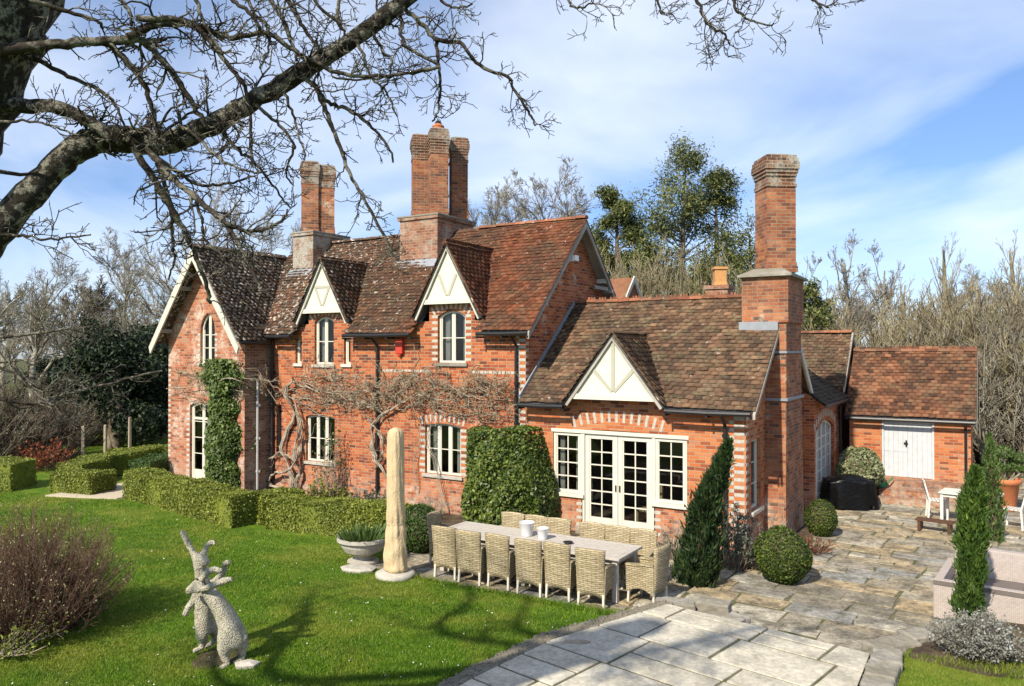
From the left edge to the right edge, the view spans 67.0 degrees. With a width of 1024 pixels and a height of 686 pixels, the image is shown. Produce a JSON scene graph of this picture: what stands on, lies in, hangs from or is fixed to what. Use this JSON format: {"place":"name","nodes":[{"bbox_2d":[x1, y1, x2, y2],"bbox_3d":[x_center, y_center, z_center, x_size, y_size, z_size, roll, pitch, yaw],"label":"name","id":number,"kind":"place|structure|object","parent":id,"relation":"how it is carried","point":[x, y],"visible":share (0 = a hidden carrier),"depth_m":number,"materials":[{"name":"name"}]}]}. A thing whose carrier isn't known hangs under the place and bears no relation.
{"place":"outdoors","nodes":[
{"label":"outdoors","id":0,"kind":"place"},
{"bbox_2d":[45,483,126,498],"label":"gravel path","id":1,"kind":"structure","parent":0,"point":[117,493],"depth_m":21.55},
{"bbox_2d":[0,358,1023,685],"bbox_3d":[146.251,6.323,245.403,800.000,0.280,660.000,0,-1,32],"label":"ground","id":2,"kind":"structure","parent":0,"point":[42,486],"depth_m":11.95,"materials":[{"name":"plant"}]},
{"bbox_2d":[0,278,29,332],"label":"bare ash","id":3,"kind":"object","parent":2,"relation":"on","point":[4,322],"visible":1,"depth_m":38.47,"materials":[{"name":"grey plant"}]},
{"bbox_2d":[0,455,36,491],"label":"box hedge","id":4,"kind":"object","parent":2,"relation":"on","point":[17,473],"visible":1,"depth_m":22.76,"materials":[{"name":"green plant"}]},
{"bbox_2d":[0,370,59,458],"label":"brown shrub","id":5,"kind":"object","parent":2,"relation":"on","point":[23,434],"visible":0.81,"depth_m":27.54,"materials":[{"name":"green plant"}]},
{"bbox_2d":[0,607,68,659],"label":"border shrub","id":6,"kind":"object","parent":2,"relation":"on","point":[10,642],"visible":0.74,"depth_m":9.74,"materials":[{"name":"green plant"}]},
{"bbox_2d":[8,436,82,470],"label":"red shrub","id":7,"kind":"object","parent":2,"relation":"on","point":[51,455],"visible":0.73,"depth_m":26.82,"materials":[{"name":"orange plant"}]},
{"bbox_2d":[0,242,98,414],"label":"bare oak","id":8,"kind":"object","parent":2,"relation":"on","point":[36,351],"visible":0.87,"depth_m":44.04,"materials":[{"name":"grey plant"}]},
{"bbox_2d":[0,367,106,460],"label":"brown shrub","id":9,"kind":"object","parent":2,"relation":"on","point":[69,438],"visible":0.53,"depth_m":28.75,"materials":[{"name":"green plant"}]},
{"bbox_2d":[26,276,113,359],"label":"bare oak","id":10,"kind":"object","parent":2,"relation":"on","point":[82,306],"visible":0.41,"depth_m":62.12,"materials":[{"name":"grey plant"}]},
{"bbox_2d":[0,491,140,647],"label":"foreground shrub","id":11,"kind":"object","parent":2,"relation":"on","point":[63,590],"visible":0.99,"depth_m":10.41,"materials":[{"name":"plant"}]},
{"bbox_2d":[48,468,117,494],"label":"box hedge","id":12,"kind":"object","parent":2,"relation":"on","point":[81,481],"visible":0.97,"depth_m":21.96,"materials":[{"name":"green plant"}]},
{"bbox_2d":[32,226,172,366],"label":"bare oak","id":13,"kind":"object","parent":2,"relation":"on","point":[126,316],"visible":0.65,"depth_m":45.48,"materials":[{"name":"grey plant"}]},
{"bbox_2d":[38,318,168,447],"bbox_3d":[-16.702,1.866,32.967,5.917,5.957,5.229,0,-1,32],"label":"yew tree","id":14,"kind":"object","parent":2,"relation":"on","point":[149,418],"visible":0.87,"depth_m":32.30,"materials":[{"name":"green plant"}]},
{"bbox_2d":[55,443,167,475],"bbox_3d":[-12.330,3.967,26.418,3.083,0.860,7.010,0,-1,32],"label":"box hedge","id":15,"kind":"object","parent":2,"relation":"on","point":[117,458],"visible":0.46,"depth_m":25.31,"materials":[{"name":"green plant"}]},
{"bbox_2d":[97,321,168,436],"bbox_3d":[-17.074,1.907,37.189,5.229,5.957,5.917,0,-1,7],"label":"yew tree","id":16,"kind":"object","parent":2,"relation":"on","point":[163,353],"visible":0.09,"depth_m":35.62,"materials":[{"name":"green plant"}]},
{"bbox_2d":[127,451,169,470],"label":"box hedge","id":17,"kind":"object","parent":2,"relation":"on","point":[155,461],"visible":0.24,"depth_m":23.24,"materials":[{"name":"green plant"}]},
{"bbox_2d":[114,178,264,337],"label":"bare oak","id":18,"kind":"object","parent":2,"relation":"on","point":[151,311],"visible":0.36,"depth_m":40.20,"materials":[{"name":"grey plant"}]},
{"bbox_2d":[122,466,258,527],"bbox_3d":[-8.355,3.877,19.813,5.842,0.916,0.941,0,-1,41],"label":"box hedge","id":19,"kind":"object","parent":2,"relation":"on","point":[211,501],"visible":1,"depth_m":18.99,"materials":[{"name":"green plant"}]},
{"bbox_2d":[180,530,248,669],"bbox_3d":[-3.752,3.183,9.661,0.980,1.617,0.645,0,-1,32],"label":"hare sculpture","id":20,"kind":"object","parent":2,"relation":"on","point":[207,601],"visible":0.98,"depth_m":9.54,"materials":[{"name":"stone"}]},
{"bbox_2d":[230,205,292,252],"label":"bare oak","id":21,"kind":"object","parent":2,"relation":"on","point":[270,242],"visible":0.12,"depth_m":64.38,"materials":[{"name":"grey plant"}]},
{"bbox_2d":[254,486,304,525],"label":"box hedge","id":22,"kind":"object","parent":2,"relation":"on","point":[261,502],"visible":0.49,"depth_m":18.20,"materials":[{"name":"green plant"}]},
{"bbox_2d":[265,493,415,536],"bbox_3d":[-3.830,3.856,17.299,3.644,0.903,0.897,0,-1,21],"label":"box hedge","id":23,"kind":"object","parent":2,"relation":"on","point":[304,513],"visible":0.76,"depth_m":17.19,"materials":[{"name":"green plant"}]},
{"bbox_2d":[333,519,385,564],"bbox_3d":[-2.851,3.830,14.935,1.198,0.809,1.177,0,-1,-6],"label":"stone urn","id":24,"kind":"object","parent":2,"relation":"on","point":[362,545],"visible":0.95,"depth_m":14.70,"materials":[{"name":"stone"}]},
{"bbox_2d":[375,427,415,581],"bbox_3d":[-2.099,2.876,13.951,0.720,2.700,0.720,0,-1,32],"label":"covered parasol","id":25,"kind":"object","parent":2,"relation":"on","point":[395,566],"visible":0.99,"depth_m":13.81,"materials":[{"name":"beige fabric"}]},
{"bbox_2d":[0,0,864,440],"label":"old fruit tree","id":26,"kind":"object","parent":2,"relation":"on","point":[26,44],"visible":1,"depth_m":4.47,"materials":[{"name":"brown plant"}]},
{"bbox_2d":[448,168,530,227],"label":"bare oak","id":27,"kind":"object","parent":2,"relation":"on","point":[495,219],"visible":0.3,"depth_m":55.09,"materials":[{"name":"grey plant"}]},
{"bbox_2d":[149,121,856,553],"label":"country house","id":28,"kind":"structure","parent":2,"relation":"on","point":[629,397],"depth_m":19.68,"materials":[{"name":"red brick"}]},
{"bbox_2d":[187,402,207,478],"bbox_3d":[-9.244,3.006,23.026,1.262,2.501,0.210,0,-1,32],"label":"garden door","id":29,"kind":"structure","parent":28,"relation":"in","point":[196,473],"depth_m":23.25,"materials":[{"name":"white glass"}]},
{"bbox_2d":[185,358,263,490],"bbox_3d":[-8.473,2.402,22.297,2.444,3.963,1.254,0,-1,14],"label":"climbing ivy","id":30,"kind":"object","parent":28,"relation":"attached to","point":[221,452],"visible":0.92,"depth_m":22.01,"materials":[{"name":"green plant"}]},
{"bbox_2d":[303,415,336,466],"bbox_3d":[-5.364,2.724,21.756,1.260,1.401,0.210,0,-1,32],"label":"window","id":31,"kind":"structure","parent":28,"relation":"in","point":[318,437],"depth_m":21.88,"materials":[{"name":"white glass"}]},
{"bbox_2d":[309,313,338,367],"bbox_3d":[-5.219,-0.147,21.762,1.141,1.664,0.326,0,-1,32],"label":"window","id":32,"kind":"structure","parent":28,"relation":"in","point":[325,341],"depth_m":21.81,"materials":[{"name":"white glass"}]},
{"bbox_2d":[302,344,524,508],"bbox_3d":[-2.686,2.057,19.774,7.033,4.089,0.528,0,-1,32],"label":"wisteria","id":33,"kind":"object","parent":28,"relation":"attached to","point":[452,389],"visible":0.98,"depth_m":19.45,"materials":[{"name":"plant"}]},
{"bbox_2d":[420,413,466,480],"bbox_3d":[-1.689,2.591,19.562,1.464,1.625,0.326,0,-1,32],"label":"window","id":34,"kind":"structure","parent":28,"relation":"in","point":[437,448],"depth_m":19.59,"materials":[{"name":"white wood"}]},
{"bbox_2d":[431,303,471,366],"bbox_3d":[-1.464,-0.250,19.451,1.304,1.665,0.326,0,-1,32],"label":"window","id":35,"kind":"structure","parent":28,"relation":"in","point":[448,362],"depth_m":19.47,"materials":[{"name":"white wood"}]},
{"bbox_2d":[554,432,583,497],"bbox_3d":[1.295,2.767,17.688,0.855,1.451,0.266,0,-1,32],"label":"window","id":36,"kind":"structure","parent":28,"relation":"in","point":[562,491],"depth_m":17.71,"materials":[{"name":"white wood"}]},
{"bbox_2d":[585,434,617,524],"bbox_3d":[2.002,3.104,17.235,0.787,2.127,0.090,0,-1,32],"label":"french door","id":37,"kind":"structure","parent":28,"relation":"in","point":[588,437],"depth_m":17.24,"materials":[{"name":"white wood"}]},
{"bbox_2d":[618,436,651,529],"bbox_3d":[2.683,3.100,16.815,0.787,2.127,0.090,0,-1,32],"label":"french door","id":38,"kind":"structure","parent":28,"relation":"in","point":[621,439],"depth_m":16.83,"materials":[{"name":"white wood"}]},
{"bbox_2d":[650,438,687,509],"bbox_3d":[3.363,2.754,16.365,0.855,1.451,0.180,0,-1,32],"label":"window","id":39,"kind":"structure","parent":28,"relation":"in","point":[665,503],"depth_m":16.36,"materials":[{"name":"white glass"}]},
{"bbox_2d":[815,420,830,500],"bbox_3d":[8.332,3.171,20.870,0.070,2.192,2.742,0,-1,32],"label":"arched garden window","id":40,"kind":"structure","parent":28,"relation":"in","point":[821,472],"depth_m":21.14,"materials":[{"name":"white glass"}]},
{"bbox_2d":[0,274,1023,382],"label":"woodland","id":41,"kind":"object","parent":2,"relation":"on","point":[97,290],"visible":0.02,"depth_m":97.64,"materials":[{"name":"brown plant"}]},
{"bbox_2d":[486,155,598,221],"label":"bare oak","id":42,"kind":"object","parent":2,"relation":"on","point":[525,208],"visible":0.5,"depth_m":50.50,"materials":[{"name":"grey plant"}]},
{"bbox_2d":[438,600,673,685],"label":"gravel edging","id":43,"kind":"object","parent":2,"relation":"on","point":[498,659],"visible":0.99,"depth_m":10.10,"materials":[{"name":"gravel"}]},
{"bbox_2d":[589,182,658,281],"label":"conifer tree","id":44,"kind":"object","parent":2,"relation":"on","point":[625,218],"visible":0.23,"depth_m":47.73,"materials":[{"name":"green plant"}]},
{"bbox_2d":[604,232,699,295],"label":"coppice clump","id":45,"kind":"object","parent":2,"relation":"on","point":[666,275],"visible":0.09,"depth_m":41.60,"materials":[{"name":"beige plant"}]},
{"bbox_2d":[621,227,701,296],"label":"conifer tree","id":46,"kind":"object","parent":2,"relation":"on","point":[643,244],"visible":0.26,"depth_m":46.39,"materials":[{"name":"green plant"}]},
{"bbox_2d":[613,238,724,296],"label":"coppice clump","id":47,"kind":"object","parent":2,"relation":"on","point":[662,279],"visible":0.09,"depth_m":40.59,"materials":[{"name":"beige plant"}]},
{"bbox_2d":[622,126,754,300],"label":"conifer tree","id":48,"kind":"object","parent":2,"relation":"on","point":[694,159],"visible":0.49,"depth_m":49.06,"materials":[{"name":"green plant"}]},
{"bbox_2d":[642,241,751,296],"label":"coppice clump","id":49,"kind":"object","parent":2,"relation":"on","point":[700,287],"visible":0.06,"depth_m":40.91,"materials":[{"name":"beige plant"}]},
{"bbox_2d":[676,157,754,294],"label":"conifer tree","id":50,"kind":"object","parent":2,"relation":"on","point":[716,178],"visible":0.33,"depth_m":50.89,"materials":[{"name":"green plant"}]},
{"bbox_2d":[708,226,754,292],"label":"conifer tree","id":51,"kind":"object","parent":2,"relation":"on","point":[740,264],"visible":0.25,"depth_m":45.68,"materials":[{"name":"green plant"}]},
{"bbox_2d":[801,277,837,330],"bbox_3d":[14.932,0.798,37.881,2.653,8.150,3.777,0,-1,32],"label":"conifer tree","id":52,"kind":"object","parent":2,"relation":"on","point":[815,303],"visible":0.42,"depth_m":37.66,"materials":[{"name":"green plant"}]},
{"bbox_2d":[834,445,884,486],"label":"laurel bush","id":53,"kind":"object","parent":2,"relation":"on","point":[865,462],"visible":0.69,"depth_m":20.74,"materials":[{"name":"green plant"}]},
{"bbox_2d":[827,229,897,342],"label":"bare ash","id":54,"kind":"object","parent":2,"relation":"on","point":[844,272],"visible":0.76,"depth_m":40.36,"materials":[{"name":"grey plant"}]},
{"bbox_2d":[829,239,904,343],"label":"bare ash","id":55,"kind":"object","parent":2,"relation":"on","point":[873,250],"visible":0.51,"depth_m":47.14,"materials":[{"name":"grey plant"}]},
{"bbox_2d":[864,659,900,685],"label":"stone","id":56,"kind":"object","parent":2,"relation":"on","point":[873,667],"visible":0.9,"depth_m":9.07,"materials":[{"name":"stone"}]},
{"bbox_2d":[861,636,905,654],"bbox_3d":[4.811,4.037,10.001,0.454,0.372,0.380,0,-1,-30],"label":"stone","id":57,"kind":"object","parent":2,"relation":"on","point":[881,642],"visible":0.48,"depth_m":9.97,"materials":[{"name":"stone"}]},
{"bbox_2d":[870,646,902,672],"bbox_3d":[4.626,4.019,9.547,0.375,0.385,0.520,0,-1,28],"label":"stone","id":58,"kind":"object","parent":2,"relation":"on","point":[889,656],"visible":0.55,"depth_m":9.51,"materials":[{"name":"stone"}]},
{"bbox_2d":[801,281,981,433],"bbox_3d":[15.646,1.057,32.529,7.356,7.265,5.526,0,-1,-6],"label":"coppice clump","id":59,"kind":"object","parent":2,"relation":"on","point":[885,329],"visible":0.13,"depth_m":32.01,"materials":[{"name":"beige plant"}]},
{"bbox_2d":[844,346,978,495],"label":"garden shed","id":60,"kind":"structure","parent":2,"relation":"on","point":[930,394],"depth_m":21.77,"materials":[{"name":"orange brick"}]},
{"bbox_2d":[884,421,907,476],"bbox_3d":[10.801,2.970,21.754,0.600,1.560,0.080,0,-1,32],"label":"door","id":61,"kind":"structure","parent":60,"relation":"in","point":[896,447],"depth_m":21.76,"materials":[{"name":"white paint"}]},
{"bbox_2d":[908,422,931,478],"bbox_3d":[11.319,2.967,21.464,0.591,1.560,0.030,0,-1,32],"label":"door","id":62,"kind":"structure","parent":60,"relation":"in","point":[919,442],"depth_m":21.44,"materials":[{"name":"wood"}]},
{"bbox_2d":[897,626,940,642],"bbox_3d":[5.452,4.042,10.369,0.449,0.374,0.383,0,-1,-17],"label":"stone","id":63,"kind":"object","parent":2,"relation":"on","point":[919,633],"visible":0.37,"depth_m":10.31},
{"bbox_2d":[878,477,963,509],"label":"brick wall","id":64,"kind":"structure","parent":2,"relation":"on","point":[899,491],"depth_m":20.72,"materials":[{"name":"brick"}]},
{"bbox_2d":[862,296,1023,372],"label":"coppice clump","id":65,"kind":"object","parent":2,"relation":"on","point":[922,324],"visible":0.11,"depth_m":31.64,"materials":[{"name":"beige plant"}]},
{"bbox_2d":[911,231,974,327],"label":"bare poplar","id":66,"kind":"object","parent":2,"relation":"on","point":[943,278],"visible":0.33,"depth_m":46.00,"materials":[{"name":"beige plant"}]},
{"bbox_2d":[872,323,1023,463],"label":"coppice clump","id":67,"kind":"object","parent":2,"relation":"on","point":[999,374],"visible":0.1,"depth_m":27.31,"materials":[{"name":"beige plant"}]},
{"bbox_2d":[880,325,1023,465],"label":"coppice clump","id":68,"kind":"object","parent":2,"relation":"on","point":[1007,422],"visible":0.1,"depth_m":26.58,"materials":[{"name":"beige plant"}]},
{"bbox_2d":[894,285,1023,344],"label":"coppice clump","id":69,"kind":"object","parent":2,"relation":"on","point":[998,301],"visible":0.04,"depth_m":34.67,"materials":[{"name":"beige plant"}]},
{"bbox_2d":[897,290,1023,390],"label":"coppice clump","id":70,"kind":"object","parent":2,"relation":"on","point":[1014,327],"visible":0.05,"depth_m":30.90,"materials":[{"name":"brown plant"}]},
{"bbox_2d":[910,282,1023,395],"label":"coppice clump","id":71,"kind":"object","parent":2,"relation":"on","point":[952,320],"visible":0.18,"depth_m":30.41,"materials":[{"name":"beige plant"}]},
{"bbox_2d":[921,316,1023,475],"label":"coppice clump","id":72,"kind":"object","parent":2,"relation":"on","point":[978,441],"visible":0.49,"depth_m":25.56,"materials":[{"name":"brown plant"}]},
{"bbox_2d":[954,310,1023,419],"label":"coppice clump","id":73,"kind":"object","parent":2,"relation":"on","point":[1017,343],"visible":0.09,"depth_m":27.25,"materials":[{"name":"brown plant"}]},
{"bbox_2d":[959,277,1023,374],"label":"coppice clump","id":74,"kind":"object","parent":2,"relation":"on","point":[1000,329],"visible":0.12,"depth_m":29.36,"materials":[{"name":"brown plant"}]},
{"bbox_2d":[978,307,1023,435],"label":"coppice clump","id":75,"kind":"object","parent":2,"relation":"on","point":[1005,346],"visible":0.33,"depth_m":26.97,"materials":[{"name":"beige plant"}]},
{"bbox_2d":[988,230,1023,321],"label":"bare poplar","id":76,"kind":"object","parent":2,"relation":"on","point":[1011,272],"visible":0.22,"depth_m":47.78,"materials":[{"name":"beige plant"}]},
{"bbox_2d":[0,0,1023,358],"label":"sky","id":77,"kind":"structure","parent":0,"point":[904,127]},
{"bbox_2d":[279,490,1023,678],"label":"border soil","id":78,"kind":"structure","parent":0,"point":[931,648],"depth_m":9.89,"materials":[{"name":"soil"}]},
{"bbox_2d":[166,348,402,488],"bbox_3d":[-6.765,2.199,21.756,8.459,4.136,1.450,0,-1,32],"label":"wisteria","id":79,"kind":"object","parent":78,"relation":"on","point":[294,482],"visible":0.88,"depth_m":21.90,"materials":[{"name":"plant"}]},
{"bbox_2d":[305,479,353,498],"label":"border shrub","id":80,"kind":"object","parent":78,"relation":"on","point":[324,493],"visible":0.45,"depth_m":20.11,"materials":[{"name":"green plant"}]},
{"bbox_2d":[312,422,349,496],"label":"climbing rose","id":81,"kind":"object","parent":78,"relation":"on","point":[326,476],"visible":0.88,"depth_m":20.93,"materials":[{"name":"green plant"}]},
{"bbox_2d":[460,424,559,525],"bbox_3d":[-0.192,3.105,17.751,2.360,2.458,1.577,0,-1,32],"label":"evergreen bush","id":82,"kind":"object","parent":78,"relation":"on","point":[510,473],"visible":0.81,"depth_m":17.27,"materials":[{"name":"green plant"}]},
{"bbox_2d":[713,500,763,571],"bbox_3d":[4.241,3.615,14.520,1.215,1.293,1.104,0,-1,32],"label":"grey shrub","id":83,"kind":"object","parent":78,"relation":"on","point":[739,553],"visible":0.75,"depth_m":14.44,"materials":[{"name":"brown plant"}]},
{"bbox_2d":[947,464,993,624],"bbox_3d":[6.494,2.848,10.947,0.586,2.310,0.652,0,-1,32],"label":"cypress tree","id":84,"kind":"object","parent":78,"relation":"on","point":[972,530],"visible":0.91,"depth_m":10.83,"materials":[{"name":"plant"}]},
{"bbox_2d":[923,606,1023,666],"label":"lavender bush","id":85,"kind":"object","parent":78,"relation":"on","point":[983,638],"visible":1,"depth_m":9.63,"materials":[{"name":"grey plant"}]},
{"bbox_2d":[460,604,869,685],"bbox_3d":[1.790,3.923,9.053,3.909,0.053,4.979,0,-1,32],"label":"patio","id":86,"kind":"structure","parent":0,"point":[679,631],"depth_m":9.58,"materials":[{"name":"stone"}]},
{"bbox_2d":[373,478,1023,650],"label":"terrace","id":87,"kind":"structure","parent":0,"point":[870,621],"depth_m":13.56,"materials":[{"name":"stone"}]},
{"bbox_2d":[405,503,435,552],"bbox_3d":[-1.878,3.788,15.786,0.949,1.037,0.948,0,-1,32],"label":"box ball","id":88,"kind":"object","parent":87,"relation":"on","point":[417,539],"visible":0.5,"depth_m":15.45,"materials":[{"name":"green plant"}]},
{"bbox_2d":[431,525,457,579],"bbox_3d":[-1.104,3.757,14.080,0.550,0.944,0.598,0,-1,28],"label":"wicker armchair","id":89,"kind":"object","parent":87,"relation":"on","point":[444,546],"visible":0.77,"depth_m":13.83,"materials":[{"name":"wicker"}]},
{"bbox_2d":[455,529,494,585],"bbox_3d":[-0.645,3.753,13.739,0.550,0.944,0.598,0,-1,29],"label":"wicker armchair","id":90,"kind":"object","parent":87,"relation":"on","point":[471,555],"visible":0.9,"depth_m":13.50,"materials":[{"name":"wicker"}]},
{"bbox_2d":[485,532,515,590],"bbox_3d":[-0.111,3.751,13.469,0.550,0.944,0.598,0,-1,36],"label":"wicker armchair","id":91,"kind":"object","parent":87,"relation":"on","point":[501,561],"visible":0.84,"depth_m":13.23,"materials":[{"name":"wicker"}]},
{"bbox_2d":[514,538,553,597],"bbox_3d":[0.386,3.747,13.105,0.550,0.944,0.598,0,-1,29],"label":"wicker armchair","id":92,"kind":"object","parent":87,"relation":"on","point":[530,565],"visible":0.81,"depth_m":12.86,"materials":[{"name":"wicker"}]},
{"bbox_2d":[440,521,642,602],"bbox_3d":[0.406,3.856,13.818,3.700,0.737,1.000,0,-1,32],"label":"dining table","id":93,"kind":"object","parent":87,"relation":"on","point":[616,553],"visible":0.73,"depth_m":13.51,"materials":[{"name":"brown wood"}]},
{"bbox_2d":[543,541,576,601],"bbox_3d":[0.869,3.745,12.865,0.550,0.944,0.598,0,-1,34],"label":"wicker armchair","id":94,"kind":"object","parent":87,"relation":"on","point":[560,569],"visible":0.83,"depth_m":12.63,"materials":[{"name":"wicker"}]},
{"bbox_2d":[570,522,605,559],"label":"wicker armchair","id":95,"kind":"object","parent":87,"relation":"on","point":[593,530],"visible":0.19,"depth_m":14.15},
{"bbox_2d":[575,547,615,609],"bbox_3d":[1.357,3.742,12.507,0.550,0.944,0.598,0,-1,28],"label":"wicker armchair","id":96,"kind":"object","parent":87,"relation":"on","point":[594,575],"visible":0.97,"depth_m":12.27,"materials":[{"name":"wicker"}]},
{"bbox_2d":[602,525,629,573],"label":"wicker armchair","id":97,"kind":"object","parent":87,"relation":"on","point":[617,533],"visible":0.23,"depth_m":13.88,"materials":[{"name":"wicker"}]},
{"bbox_2d":[620,528,657,592],"bbox_3d":[2.200,3.750,13.406,0.550,0.944,0.598,0,-1,28],"label":"wicker armchair","id":98,"kind":"object","parent":87,"relation":"on","point":[646,539],"visible":0.38,"depth_m":13.58,"materials":[{"name":"wicker"}]},
{"bbox_2d":[625,543,670,602],"bbox_3d":[2.242,3.743,12.643,0.598,0.944,0.550,0,-1,38],"label":"wicker armchair","id":99,"kind":"object","parent":87,"relation":"on","point":[649,575],"visible":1,"depth_m":12.45,"materials":[{"name":"wicker"}]},
{"bbox_2d":[668,436,736,589],"bbox_3d":[3.281,2.937,13.549,1.177,2.706,1.073,0,-1,-18],"label":"cypress tree","id":100,"kind":"object","parent":87,"relation":"on","point":[698,552],"visible":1,"depth_m":13.39,"materials":[{"name":"plant"}]},
{"bbox_2d":[695,596,731,615],"bbox_3d":[3.090,4.083,11.841,0.543,0.318,0.364,0,-1,26],"label":"stone","id":101,"kind":"object","parent":87,"relation":"on","point":[722,607],"visible":0.51,"depth_m":11.75,"materials":[{"name":"stone"}]},
{"bbox_2d":[753,525,812,584],"bbox_3d":[4.801,3.760,13.732,1.047,1.057,1.054,0,-1,32],"label":"box ball","id":102,"kind":"object","parent":87,"relation":"on","point":[783,554],"visible":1,"depth_m":13.41,"materials":[{"name":"green plant"}]},
{"bbox_2d":[804,498,838,536],"bbox_3d":[6.840,3.870,17.122,0.720,0.859,0.708,0,-1,32],"label":"box ball","id":103,"kind":"object","parent":87,"relation":"on","point":[821,518],"visible":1,"depth_m":16.91,"materials":[{"name":"green plant"}]},
{"bbox_2d":[820,473,878,510],"bbox_3d":[8.785,3.864,20.182,1.366,0.880,0.832,0,-1,12],"label":"covered barbecue","id":104,"kind":"object","parent":87,"relation":"on","point":[848,491],"visible":0.98,"depth_m":19.83,"materials":[{"name":"black"}]},
{"bbox_2d":[933,546,1023,623],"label":"raised planter","id":105,"kind":"object","parent":87,"relation":"on","point":[1003,589],"visible":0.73,"depth_m":11.71,"materials":[{"name":"stone"}]},
{"bbox_2d":[980,432,1009,542],"bbox_3d":[10.396,3.099,16.708,0.569,2.417,0.578,0,-1,-7],"label":"conifer shrub","id":106,"kind":"object","parent":87,"relation":"on","point":[990,468],"visible":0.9,"depth_m":16.62,"materials":[{"name":"plant"}]},
{"bbox_2d":[982,445,1023,511],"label":"terracotta pot","id":107,"kind":"object","parent":87,"relation":"on","point":[1012,483],"visible":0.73,"depth_m":19.60,"materials":[{"name":"orange ceramic"}]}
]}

